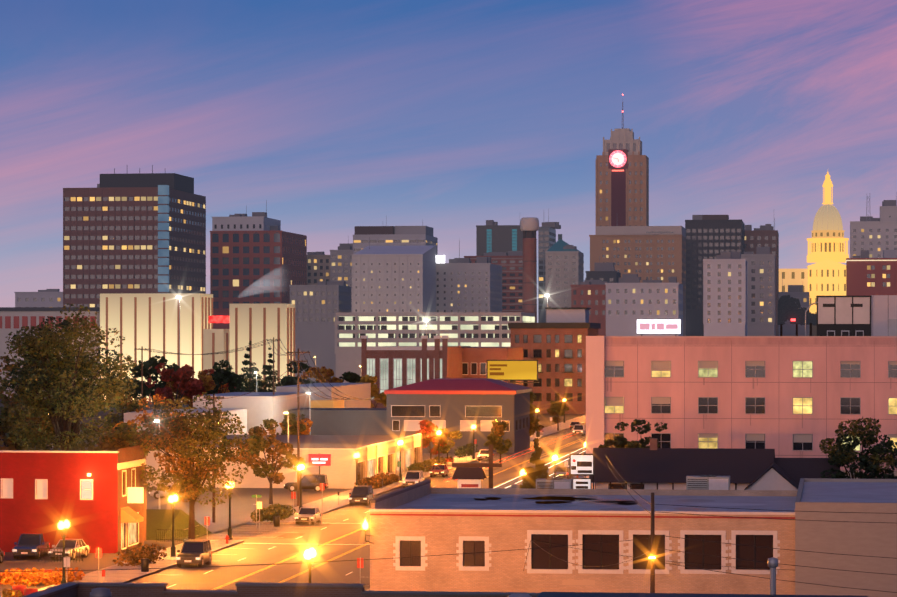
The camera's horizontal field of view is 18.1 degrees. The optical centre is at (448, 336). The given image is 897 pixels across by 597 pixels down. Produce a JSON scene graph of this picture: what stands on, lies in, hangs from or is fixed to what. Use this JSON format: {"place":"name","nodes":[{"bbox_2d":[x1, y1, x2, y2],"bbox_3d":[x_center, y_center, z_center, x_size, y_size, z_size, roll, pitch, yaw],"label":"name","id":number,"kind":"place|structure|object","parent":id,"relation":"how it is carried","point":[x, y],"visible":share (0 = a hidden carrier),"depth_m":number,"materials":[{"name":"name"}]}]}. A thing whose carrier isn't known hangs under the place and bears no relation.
{"place":"outdoors","nodes":[
{"label":"outdoors","id":0,"kind":"place"},
{"bbox_2d":[0,311,99,397],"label":"building","id":1,"kind":"structure","parent":0,"point":[4,332],"depth_m":801.23,"materials":[{"name":"grey"}]},
{"bbox_2d":[0,307,99,327],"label":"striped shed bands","id":2,"kind":"object","parent":1,"relation":"on","point":[16,321],"visible":0.54,"depth_m":800.48,"materials":[{"name":"red"}]},
{"bbox_2d":[0,445,145,552],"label":"red painted building","id":3,"kind":"structure","parent":0,"point":[97,498],"depth_m":228.28,"materials":[{"name":"paint"}]},
{"bbox_2d":[146,509,210,539],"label":"bank grass","id":4,"kind":"structure","parent":0,"point":[156,519],"depth_m":246.73,"materials":[{"name":"green plant"}]},
{"bbox_2d":[193,392,309,434],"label":"white shed","id":5,"kind":"structure","parent":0,"point":[260,406],"depth_m":419.10,"materials":[{"name":"white paint"}]},
{"bbox_2d":[0,422,585,596],"bbox_3d":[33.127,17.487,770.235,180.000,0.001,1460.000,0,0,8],"label":"road asphalt","id":6,"kind":"structure","parent":0,"point":[243,504],"depth_m":242.99,"materials":[{"name":"grey asphalt"}]},
{"bbox_2d":[0,355,61,450],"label":"tree","id":7,"kind":"object","parent":6,"relation":"on","point":[8,444],"visible":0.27,"depth_m":296.11,"materials":[{"name":"green plant"}]},
{"bbox_2d":[12,534,49,558],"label":"blue pickup","id":8,"kind":"object","parent":6,"relation":"on","point":[29,544],"visible":0.98,"depth_m":222.49,"materials":[{"name":"blue paint"}]},
{"bbox_2d":[0,567,84,585],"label":"flower bed","id":9,"kind":"object","parent":6,"relation":"on","point":[31,578],"visible":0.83,"depth_m":197.85,"materials":[{"name":"orange plant"}]},
{"bbox_2d":[48,539,89,559],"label":"silver parked car","id":10,"kind":"object","parent":6,"relation":"on","point":[75,544],"visible":0.81,"depth_m":221.42,"materials":[{"name":"grey paint"}]},
{"bbox_2d":[0,303,138,450],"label":"tree","id":11,"kind":"object","parent":6,"relation":"on","point":[57,384],"visible":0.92,"depth_m":288.69,"materials":[{"name":"green plant"}]},
{"bbox_2d":[70,422,148,459],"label":"street tree","id":12,"kind":"object","parent":6,"relation":"on","point":[121,436],"visible":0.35,"depth_m":270.37,"materials":[{"name":"green plant"}]},
{"bbox_2d":[96,393,147,435],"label":"autumn tree","id":13,"kind":"object","parent":6,"relation":"on","point":[131,405],"visible":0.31,"depth_m":400.85,"materials":[{"name":"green plant"}]},
{"bbox_2d":[130,355,179,407],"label":"tree","id":14,"kind":"object","parent":6,"relation":"on","point":[152,362],"visible":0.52,"depth_m":518.02,"materials":[{"name":"green plant"}]},
{"bbox_2d":[145,363,205,407],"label":"tree","id":15,"kind":"object","parent":6,"relation":"on","point":[190,385],"visible":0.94,"depth_m":498.75,"materials":[{"name":"red plant"}]},
{"bbox_2d":[124,408,246,434],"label":"shed","id":16,"kind":"structure","parent":6,"relation":"on","point":[241,413],"depth_m":407.71,"materials":[{"name":"white concrete"}]},
{"bbox_2d":[176,539,211,567],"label":"suv","id":17,"kind":"object","parent":6,"relation":"on","point":[197,551],"visible":1,"depth_m":214.46,"materials":[{"name":"brown paint"}]},
{"bbox_2d":[236,418,304,503],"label":"autumn tree","id":18,"kind":"object","parent":6,"relation":"on","point":[260,442],"visible":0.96,"depth_m":294.24,"materials":[{"name":"brown plant"}]},
{"bbox_2d":[287,349,309,505],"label":"utility pole","id":19,"kind":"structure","parent":6,"relation":"on","point":[298,457],"depth_m":289.30,"materials":[{"name":"brown wood"}]},
{"bbox_2d":[284,475,327,491],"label":"van","id":20,"kind":"object","parent":6,"relation":"on","point":[311,481],"visible":0.83,"depth_m":317.60,"materials":[{"name":"black paint"}]},
{"bbox_2d":[288,408,385,434],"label":"slate annex","id":21,"kind":"object","parent":6,"relation":"on","point":[348,421],"visible":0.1,"depth_m":428.25,"materials":[{"name":"blue paint"}]},
{"bbox_2d":[349,485,373,505],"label":"car","id":22,"kind":"object","parent":6,"relation":"on","point":[363,494],"visible":0.88,"depth_m":292.93,"materials":[{"name":"black paint"}]},
{"bbox_2d":[142,436,584,589],"bbox_3d":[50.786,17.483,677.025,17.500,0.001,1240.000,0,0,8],"label":"road markings","id":23,"kind":"object","parent":6,"relation":"on","point":[344,536],"visible":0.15,"depth_m":232.62,"materials":[{"name":"white paint"}]},
{"bbox_2d":[384,378,531,452],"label":"building","id":24,"kind":"structure","parent":6,"relation":"on","point":[462,405],"depth_m":423.60,"materials":[{"name":"grey paint"}]},
{"bbox_2d":[484,420,512,462],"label":"autumn tree","id":25,"kind":"object","parent":6,"relation":"on","point":[495,438],"visible":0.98,"depth_m":387.51,"materials":[{"name":"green plant"}]},
{"bbox_2d":[649,493,655,592],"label":"utility pole","id":26,"kind":"object","parent":6,"relation":"on","point":[652,557],"visible":1,"depth_m":147.93,"materials":[{"name":"brown wood"}]},
{"bbox_2d":[0,381,585,550],"bbox_3d":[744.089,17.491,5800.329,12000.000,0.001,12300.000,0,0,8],"label":"ground","id":27,"kind":"structure","parent":0,"point":[544,421],"depth_m":594.97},
{"bbox_2d":[15,293,62,306],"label":"building","id":28,"kind":"structure","parent":27,"relation":"on","point":[38,299],"depth_m":1502.62,"materials":[{"name":"grey concrete"}]},
{"bbox_2d":[63,165,205,306],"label":"brown office tower","id":29,"kind":"structure","parent":27,"relation":"on","point":[183,248],"depth_m":1152.29,"materials":[{"name":"glass"}]},
{"bbox_2d":[63,184,205,293],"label":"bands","id":30,"kind":"object","parent":29,"relation":"attached to","point":[98,186],"visible":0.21,"depth_m":1151.43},
{"bbox_2d":[112,394,184,445],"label":"autumn tree","id":31,"kind":"object","parent":27,"relation":"on","point":[144,416],"visible":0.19,"depth_m":343.71,"materials":[{"name":"orange plant"}]},
{"bbox_2d":[100,293,212,401],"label":"works building","id":32,"kind":"structure","parent":27,"relation":"on","point":[145,320],"depth_m":759.48,"materials":[{"name":"beige concrete"}]},
{"bbox_2d":[132,392,251,538],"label":"street tree","id":33,"kind":"object","parent":27,"relation":"on","point":[191,483],"visible":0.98,"depth_m":235.25,"materials":[{"name":"brown plant"}]},
{"bbox_2d":[203,329,228,370],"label":"works building","id":34,"kind":"structure","parent":27,"relation":"on","point":[215,341],"depth_m":719.40,"materials":[{"name":"beige concrete"}]},
{"bbox_2d":[206,359,245,394],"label":"tree","id":35,"kind":"object","parent":27,"relation":"on","point":[220,376],"visible":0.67,"depth_m":557.22,"materials":[{"name":"green plant"}]},
{"bbox_2d":[238,341,262,391],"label":"conifer","id":36,"kind":"object","parent":27,"relation":"on","point":[248,374],"visible":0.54,"depth_m":598.16,"materials":[{"name":"green plant"}]},
{"bbox_2d":[210,231,306,328],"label":"office building","id":37,"kind":"structure","parent":27,"relation":"on","point":[274,247],"depth_m":1260.78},
{"bbox_2d":[212,217,280,230],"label":"red brick attic","id":38,"kind":"object","parent":37,"relation":"attached to","point":[258,224],"visible":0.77,"depth_m":1275.36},
{"bbox_2d":[210,226,306,310],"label":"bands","id":39,"kind":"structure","parent":37,"relation":"attached to","point":[274,228],"depth_m":1260.41,"materials":[{"name":"concrete"}]},
{"bbox_2d":[229,304,294,390],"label":"works building","id":40,"kind":"structure","parent":27,"relation":"on","point":[255,323],"depth_m":689.07,"materials":[{"name":"beige concrete"}]},
{"bbox_2d":[104,433,421,488],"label":"commercial building","id":41,"kind":"structure","parent":27,"relation":"on","point":[379,454],"depth_m":329.80,"materials":[{"name":"beige concrete"}]},
{"bbox_2d":[23,582,539,596],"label":"roof","id":42,"kind":"structure","parent":27,"relation":"on","point":[83,589],"depth_m":109.13,"materials":[{"name":"brick"}]},
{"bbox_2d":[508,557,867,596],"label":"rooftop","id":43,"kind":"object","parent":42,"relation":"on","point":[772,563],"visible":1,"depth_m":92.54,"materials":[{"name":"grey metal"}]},
{"bbox_2d":[276,413,312,434],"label":"autumn tree","id":44,"kind":"object","parent":27,"relation":"on","point":[305,429],"visible":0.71,"depth_m":380.12,"materials":[{"name":"orange plant"}]},
{"bbox_2d":[307,256,329,284],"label":"office building","id":45,"kind":"structure","parent":27,"relation":"on","point":[318,268],"depth_m":1329.50,"materials":[{"name":"grey concrete"}]},
{"bbox_2d":[291,285,350,380],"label":"building","id":46,"kind":"structure","parent":27,"relation":"on","point":[317,339],"depth_m":1099.26,"materials":[{"name":"grey concrete"}]},
{"bbox_2d":[289,273,345,323],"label":"building","id":47,"kind":"structure","parent":46,"relation":"attached to","point":[326,284],"depth_m":1099.30,"materials":[{"name":"grey concrete"}]},
{"bbox_2d":[299,366,342,384],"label":"tree","id":48,"kind":"object","parent":27,"relation":"on","point":[326,373],"visible":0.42,"depth_m":598.14,"materials":[{"name":"brown plant"}]},
{"bbox_2d":[330,251,352,311],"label":"office building","id":49,"kind":"structure","parent":27,"relation":"on","point":[338,269],"depth_m":1299.33,"materials":[{"name":"concrete"}]},
{"bbox_2d":[352,237,435,311],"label":"office building","id":50,"kind":"structure","parent":27,"relation":"on","point":[428,304],"depth_m":1039.05,"materials":[{"name":"grey concrete"}]},
{"bbox_2d":[355,245,435,256],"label":"roof","id":51,"kind":"structure","parent":50,"relation":"attached to","point":[429,250],"depth_m":1057.58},
{"bbox_2d":[354,235,437,254],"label":"office building","id":52,"kind":"structure","parent":27,"relation":"on","point":[431,240],"depth_m":1259.46,"materials":[{"name":"concrete"}]},
{"bbox_2d":[355,226,432,235],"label":"rooftop penthouse","id":53,"kind":"object","parent":52,"relation":"on","point":[373,230],"visible":0.64,"depth_m":1262.82,"materials":[{"name":"grey concrete"}]},
{"bbox_2d":[361,336,448,380],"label":"depot piers","id":54,"kind":"structure","parent":27,"relation":"on","point":[424,347],"depth_m":557.59,"materials":[{"name":"brick"}]},
{"bbox_2d":[367,346,470,407],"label":"brick depot","id":55,"kind":"structure","parent":27,"relation":"on","point":[390,369],"depth_m":558.87,"materials":[{"name":"brown brick"}]},
{"bbox_2d":[415,419,446,459],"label":"autumn tree","id":56,"kind":"object","parent":27,"relation":"on","point":[427,432],"visible":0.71,"depth_m":377.85,"materials":[{"name":"orange plant"}]},
{"bbox_2d":[335,312,534,382],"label":"parking garage","id":57,"kind":"structure","parent":27,"relation":"on","point":[481,329],"depth_m":861.34,"materials":[{"name":"concrete"}]},
{"bbox_2d":[436,264,501,311],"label":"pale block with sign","id":58,"kind":"structure","parent":27,"relation":"on","point":[464,288],"depth_m":1073.53,"materials":[{"name":"grey concrete"}]},
{"bbox_2d":[452,444,501,487],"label":"roofed sign","id":59,"kind":"object","parent":27,"relation":"on","point":[469,475],"visible":0.54,"depth_m":230.11,"materials":[{"name":"beige wood"}]},
{"bbox_2d":[462,347,522,385],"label":"building","id":60,"kind":"structure","parent":27,"relation":"on","point":[474,362],"depth_m":583.32,"materials":[{"name":"orange brick"}]},
{"bbox_2d":[467,257,522,311],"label":"office building","id":61,"kind":"structure","parent":27,"relation":"on","point":[510,281],"depth_m":1157.24,"materials":[{"name":"concrete"}]},
{"bbox_2d":[476,227,522,255],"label":"dark glass office","id":62,"kind":"structure","parent":27,"relation":"on","point":[497,239],"depth_m":1298.15,"materials":[{"name":"grey glass"}]},
{"bbox_2d":[487,360,538,383],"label":"billboard","id":63,"kind":"object","parent":27,"relation":"on","point":[513,371],"visible":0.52,"depth_m":468.03,"materials":[{"name":"yellow metal"}]},
{"bbox_2d":[520,217,538,322],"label":"brick chimney stack","id":64,"kind":"object","parent":27,"relation":"on","point":[529,227],"visible":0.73,"depth_m":895.92,"materials":[{"name":"brown brick"}]},
{"bbox_2d":[519,438,549,488],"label":"conifer","id":65,"kind":"object","parent":27,"relation":"on","point":[532,475],"visible":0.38,"depth_m":233.79,"materials":[{"name":"green plant"}]},
{"bbox_2d":[538,227,555,322],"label":"glass sliver","id":66,"kind":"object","parent":27,"relation":"on","point":[546,239],"visible":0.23,"depth_m":1247.90,"materials":[{"name":"grey"}]},
{"bbox_2d":[511,328,597,413],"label":"brick apartments","id":67,"kind":"structure","parent":27,"relation":"on","point":[556,347],"depth_m":637.72,"materials":[{"name":"brown brick"}]},
{"bbox_2d":[508,323,600,372],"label":"building trim","id":68,"kind":"structure","parent":67,"relation":"on","point":[558,325],"depth_m":637.43,"materials":[{"name":"brown brick"}]},
{"bbox_2d":[547,309,588,322],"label":"apartment penthouse","id":69,"kind":"object","parent":68,"relation":"on","point":[567,315],"visible":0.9,"depth_m":645.85,"materials":[{"name":"grey"}]},
{"bbox_2d":[545,245,583,322],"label":"building","id":70,"kind":"structure","parent":27,"relation":"on","point":[562,294],"depth_m":1147.73,"materials":[{"name":"grey concrete"}]},
{"bbox_2d":[569,453,594,488],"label":"sign","id":71,"kind":"object","parent":27,"relation":"on","point":[581,464],"visible":0.77,"depth_m":223.88,"materials":[{"name":"white plastic"}]},
{"bbox_2d":[369,480,797,594],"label":"cream brick building","id":72,"kind":"structure","parent":27,"relation":"on","point":[422,518],"depth_m":188.63,"materials":[{"name":"beige brick"}]},
{"bbox_2d":[596,94,648,225],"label":"clock tower","id":73,"kind":"structure","parent":27,"relation":"on","point":[622,198],"depth_m":1197.12,"materials":[{"name":"brown stone"}]},
{"bbox_2d":[608,149,627,170],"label":"tower clock","id":74,"kind":"object","parent":73,"relation":"attached to","point":[617,158],"visible":1,"depth_m":1196.59,"materials":[{"name":"white glass"}]},
{"bbox_2d":[590,235,685,335],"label":"building","id":75,"kind":"structure","parent":27,"relation":"on","point":[663,258],"depth_m":1097.02,"materials":[{"name":"brown concrete"}]},
{"bbox_2d":[596,226,685,236],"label":"roof parapet","id":76,"kind":"structure","parent":75,"relation":"on","point":[639,230],"depth_m":1096.77,"materials":[{"name":"stone"}]},
{"bbox_2d":[610,419,667,447],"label":"tree","id":77,"kind":"object","parent":27,"relation":"on","point":[620,441],"visible":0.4,"depth_m":245.03,"materials":[{"name":"green plant"}]},
{"bbox_2d":[589,438,839,489],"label":"roof","id":78,"kind":"structure","parent":27,"relation":"on","point":[653,466],"depth_m":233.76,"materials":[{"name":"black"}]},
{"bbox_2d":[686,221,744,335],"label":"dark office block","id":79,"kind":"structure","parent":27,"relation":"on","point":[694,323],"depth_m":1177.38,"materials":[{"name":"grey concrete"}]},
{"bbox_2d":[685,215,741,310],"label":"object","id":80,"kind":"object","parent":79,"relation":"on","point":[696,218],"visible":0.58,"depth_m":1176.88,"materials":[{"name":"grey concrete"}]},
{"bbox_2d":[704,261,746,335],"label":"white modern block","id":81,"kind":"structure","parent":27,"relation":"on","point":[719,327],"depth_m":926.85,"materials":[{"name":"grey concrete"}]},
{"bbox_2d":[703,252,745,323],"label":"building","id":82,"kind":"structure","parent":81,"relation":"on","point":[729,256],"depth_m":926.99,"materials":[{"name":"grey concrete"}]},
{"bbox_2d":[605,345,896,478],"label":"pink building","id":83,"kind":"structure","parent":27,"relation":"on","point":[778,404],"depth_m":253.33,"materials":[{"name":"paint"}]},
{"bbox_2d":[636,319,680,335],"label":"lit roof sign","id":84,"kind":"object","parent":83,"relation":"on","point":[658,326],"visible":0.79,"depth_m":255.89,"materials":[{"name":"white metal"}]},
{"bbox_2d":[605,336,896,457],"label":"pink building joints","id":85,"kind":"object","parent":83,"relation":"attached to","point":[750,340],"visible":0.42,"depth_m":253.37,"materials":[{"name":"pink concrete"}]},
{"bbox_2d":[605,361,896,478],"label":"pink building sills","id":86,"kind":"structure","parent":83,"relation":"attached to","point":[656,366],"depth_m":253.88,"materials":[{"name":"pink concrete"}]},
{"bbox_2d":[871,295,896,335],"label":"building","id":87,"kind":"structure","parent":83,"relation":"on","point":[883,315],"depth_m":259.36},
{"bbox_2d":[741,256,775,335],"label":"building","id":88,"kind":"structure","parent":27,"relation":"on","point":[761,328],"depth_m":1006.24,"materials":[{"name":"grey concrete"}]},
{"bbox_2d":[741,235,775,324],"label":"skyscraper","id":89,"kind":"structure","parent":88,"relation":"on","point":[763,251],"depth_m":1006.07,"materials":[{"name":"grey concrete"}]},
{"bbox_2d":[745,232,778,335],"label":"brown office","id":90,"kind":"structure","parent":27,"relation":"on","point":[770,239],"depth_m":1226.08,"materials":[{"name":"grey"}]},
{"bbox_2d":[779,293,808,335],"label":"building","id":91,"kind":"structure","parent":27,"relation":"on","point":[788,329],"depth_m":1295.29,"materials":[{"name":"grey concrete"}]},
{"bbox_2d":[779,172,848,335],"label":"capitol building","id":92,"kind":"structure","parent":27,"relation":"on","point":[824,274],"depth_m":1413.62,"materials":[{"name":"beige"}]},
{"bbox_2d":[795,478,896,596],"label":"building","id":93,"kind":"structure","parent":27,"relation":"on","point":[872,500],"depth_m":184.35,"materials":[{"name":"beige brick"}]},
{"bbox_2d":[819,416,896,478],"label":"dark tree","id":94,"kind":"object","parent":27,"relation":"on","point":[870,463],"visible":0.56,"depth_m":232.18,"materials":[{"name":"green plant"}]},
{"bbox_2d":[846,261,896,295],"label":"red brick hotel","id":95,"kind":"structure","parent":27,"relation":"on","point":[854,278],"depth_m":1037.79,"materials":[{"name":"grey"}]},
{"bbox_2d":[850,223,896,257],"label":"stone office","id":96,"kind":"structure","parent":27,"relation":"on","point":[875,239],"depth_m":1255.24,"materials":[{"name":"grey"}]},
{"bbox_2d":[38,415,585,590],"bbox_3d":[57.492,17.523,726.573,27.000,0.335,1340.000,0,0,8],"label":"pavements","id":97,"kind":"structure","parent":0,"point":[323,505],"depth_m":242.39,"materials":[{"name":"concrete"}]},
{"bbox_2d":[113,543,166,565],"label":"hedge","id":98,"kind":"object","parent":97,"relation":"on","point":[144,551],"visible":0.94,"depth_m":214.59,"materials":[{"name":"green plant"}]},
{"bbox_2d":[251,503,295,521],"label":"hedge","id":99,"kind":"object","parent":97,"relation":"on","point":[282,512],"visible":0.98,"depth_m":266.25,"materials":[{"name":"green plant"}]},
{"bbox_2d":[64,417,577,583],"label":"pavement furniture","id":100,"kind":"object","parent":97,"relation":"on","point":[144,563],"visible":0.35,"depth_m":236.57,"materials":[{"name":"metal"}]},
{"bbox_2d":[354,472,399,488],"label":"hedge","id":101,"kind":"object","parent":97,"relation":"on","point":[374,481],"visible":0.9,"depth_m":326.57,"materials":[{"name":"green plant"}]},
{"bbox_2d":[276,383,370,407],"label":"building","id":102,"kind":"structure","parent":0,"point":[360,390],"depth_m":481.23,"materials":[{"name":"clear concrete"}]},
{"bbox_2d":[0,339,896,592],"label":"overhead wires","id":103,"kind":"object","parent":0,"point":[354,398],"visible":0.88,"depth_m":148.11,"materials":[{"name":"black"}]},
{"bbox_2d":[0,0,896,322],"label":"sky","id":104,"kind":"structure","parent":0,"point":[450,117],"materials":[{"name":"blue"}]},
{"bbox_2d":[436,241,502,308],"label":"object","id":105,"kind":"structure","parent":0,"point":[467,261],"depth_m":1074.11,"materials":[{"name":"grey concrete"}]},
{"bbox_2d":[586,336,604,488],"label":"building wall","id":106,"kind":"structure","parent":0,"point":[595,391],"depth_m":254.85,"materials":[{"name":"pink paint"}]},
{"bbox_2d":[571,283,682,335],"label":"white block","id":107,"kind":"structure","parent":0,"point":[627,306],"depth_m":958.05,"materials":[{"name":"grey concrete"}]},
{"bbox_2d":[570,274,678,286],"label":"rooftop","id":108,"kind":"object","parent":107,"relation":"on","point":[629,279],"depth_m":971.01,"materials":[{"name":"grey concrete"}]},
{"bbox_2d":[686,475,729,489],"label":"rooftop unit","id":109,"kind":"structure","parent":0,"point":[708,482],"depth_m":214.47,"materials":[{"name":"grey metal"}]},
{"bbox_2d":[744,462,798,489],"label":"gable roof","id":110,"kind":"structure","parent":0,"point":[771,479],"depth_m":225.82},
{"bbox_2d":[816,296,870,335],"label":"building","id":111,"kind":"structure","parent":0,"point":[843,315],"depth_m":259.59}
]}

